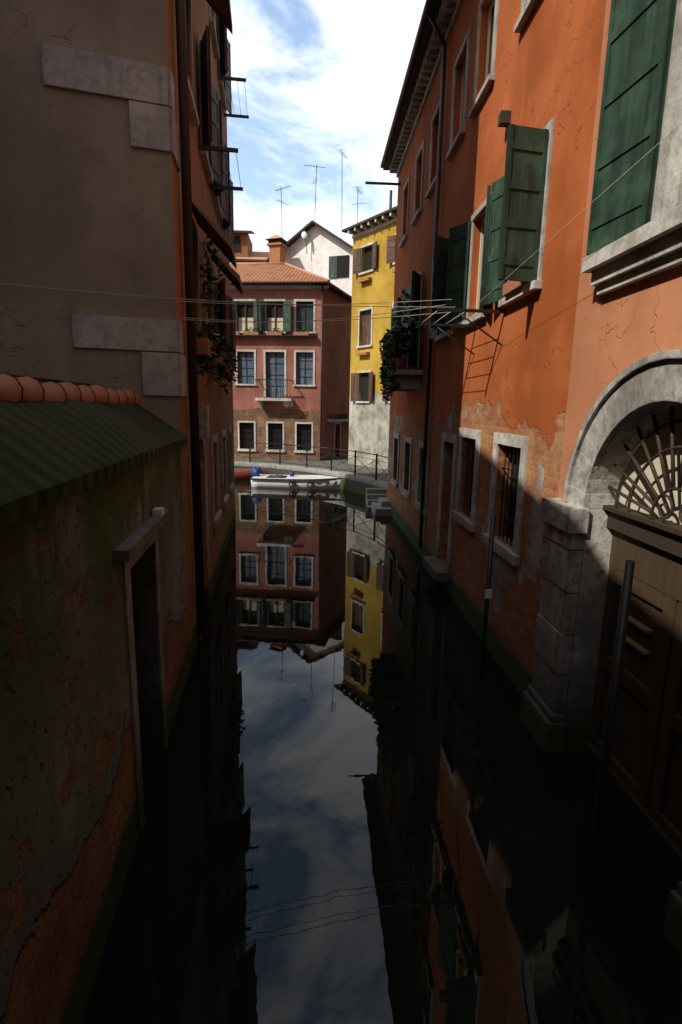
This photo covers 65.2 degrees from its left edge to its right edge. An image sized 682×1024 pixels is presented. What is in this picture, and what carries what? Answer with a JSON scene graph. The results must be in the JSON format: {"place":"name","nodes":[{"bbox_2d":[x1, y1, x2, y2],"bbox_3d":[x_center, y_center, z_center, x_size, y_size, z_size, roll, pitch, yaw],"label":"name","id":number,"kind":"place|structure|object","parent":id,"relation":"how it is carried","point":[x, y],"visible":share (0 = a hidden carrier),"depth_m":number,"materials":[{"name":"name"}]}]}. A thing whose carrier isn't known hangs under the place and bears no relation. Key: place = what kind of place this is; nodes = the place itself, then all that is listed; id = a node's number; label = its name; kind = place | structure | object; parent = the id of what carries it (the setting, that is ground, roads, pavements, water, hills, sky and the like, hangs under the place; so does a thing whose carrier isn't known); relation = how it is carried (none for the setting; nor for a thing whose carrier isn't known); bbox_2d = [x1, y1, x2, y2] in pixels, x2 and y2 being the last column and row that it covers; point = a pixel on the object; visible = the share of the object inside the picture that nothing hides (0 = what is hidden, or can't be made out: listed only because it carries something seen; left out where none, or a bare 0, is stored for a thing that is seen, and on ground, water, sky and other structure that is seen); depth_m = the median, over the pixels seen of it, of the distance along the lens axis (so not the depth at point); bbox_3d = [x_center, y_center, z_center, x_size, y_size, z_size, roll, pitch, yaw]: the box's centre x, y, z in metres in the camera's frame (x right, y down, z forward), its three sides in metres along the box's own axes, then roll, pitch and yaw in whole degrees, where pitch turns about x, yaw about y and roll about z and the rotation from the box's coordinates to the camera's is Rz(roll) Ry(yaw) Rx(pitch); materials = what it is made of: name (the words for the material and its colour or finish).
{"place":"outdoors","nodes":[
{"label":"outdoors","id":0,"kind":"place"},
{"bbox_2d":[227,0,425,251],"label":"sky","id":1,"kind":"structure","parent":0,"point":[323,77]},
{"bbox_2d":[81,480,681,1023],"bbox_3d":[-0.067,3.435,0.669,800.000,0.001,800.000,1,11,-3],"label":"water","id":2,"kind":"structure","parent":0,"point":[367,800],"depth_m":4.47,"materials":[{"name":"black liquid"}]},
{"bbox_2d":[0,373,189,1023],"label":"low wall","id":3,"kind":"structure","parent":2,"relation":"in","point":[94,650],"depth_m":3.12,"materials":[{"name":"brown concrete"}]},
{"bbox_2d":[0,0,248,666],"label":"building","id":4,"kind":"structure","parent":2,"relation":"in","point":[115,175],"depth_m":6.07,"materials":[{"name":"brown paint"}]},
{"bbox_2d":[234,466,340,488],"bbox_3d":[-3.979,-1.682,24.822,9.222,1.020,2.953,5,12,18],"label":"boat","id":5,"kind":"object","parent":2,"relation":"on","point":[259,479],"depth_m":23.34,"materials":[{"name":"white plastic"}]},
{"bbox_2d":[230,149,364,262],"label":"background buildings","id":6,"kind":"structure","parent":2,"relation":"on","point":[243,250],"depth_m":36.42,"materials":[{"name":"brown brick"}]},
{"bbox_2d":[264,220,352,295],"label":"white house","id":7,"kind":"structure","parent":2,"relation":"on","point":[312,246],"depth_m":34.09,"materials":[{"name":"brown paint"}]},
{"bbox_2d":[234,442,387,507],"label":"walkway with railing","id":8,"kind":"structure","parent":2,"relation":"on","point":[370,483],"depth_m":24.59,"materials":[{"name":"stone"}]},
{"bbox_2d":[230,262,351,460],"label":"pink building","id":9,"kind":"structure","parent":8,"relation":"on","point":[291,385],"depth_m":28.02,"materials":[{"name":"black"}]},
{"bbox_2d":[0,123,681,871],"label":"poles and lines","id":10,"kind":"object","parent":2,"relation":"on","point":[612,697],"visible":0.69,"depth_m":4.02,"materials":[{"name":"black metal"}]},
{"bbox_2d":[342,190,396,469],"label":"yellow building","id":11,"kind":"structure","parent":2,"relation":"on","point":[374,252],"depth_m":25.02,"materials":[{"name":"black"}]},
{"bbox_2d":[365,0,605,695],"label":"building","id":12,"kind":"structure","parent":2,"relation":"in","point":[486,159],"depth_m":7.98,"materials":[{"name":"paint"}]},
{"bbox_2d":[520,0,681,958],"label":"building","id":13,"kind":"structure","parent":2,"relation":"in","point":[611,509],"depth_m":4.59,"materials":[{"name":"paint"}]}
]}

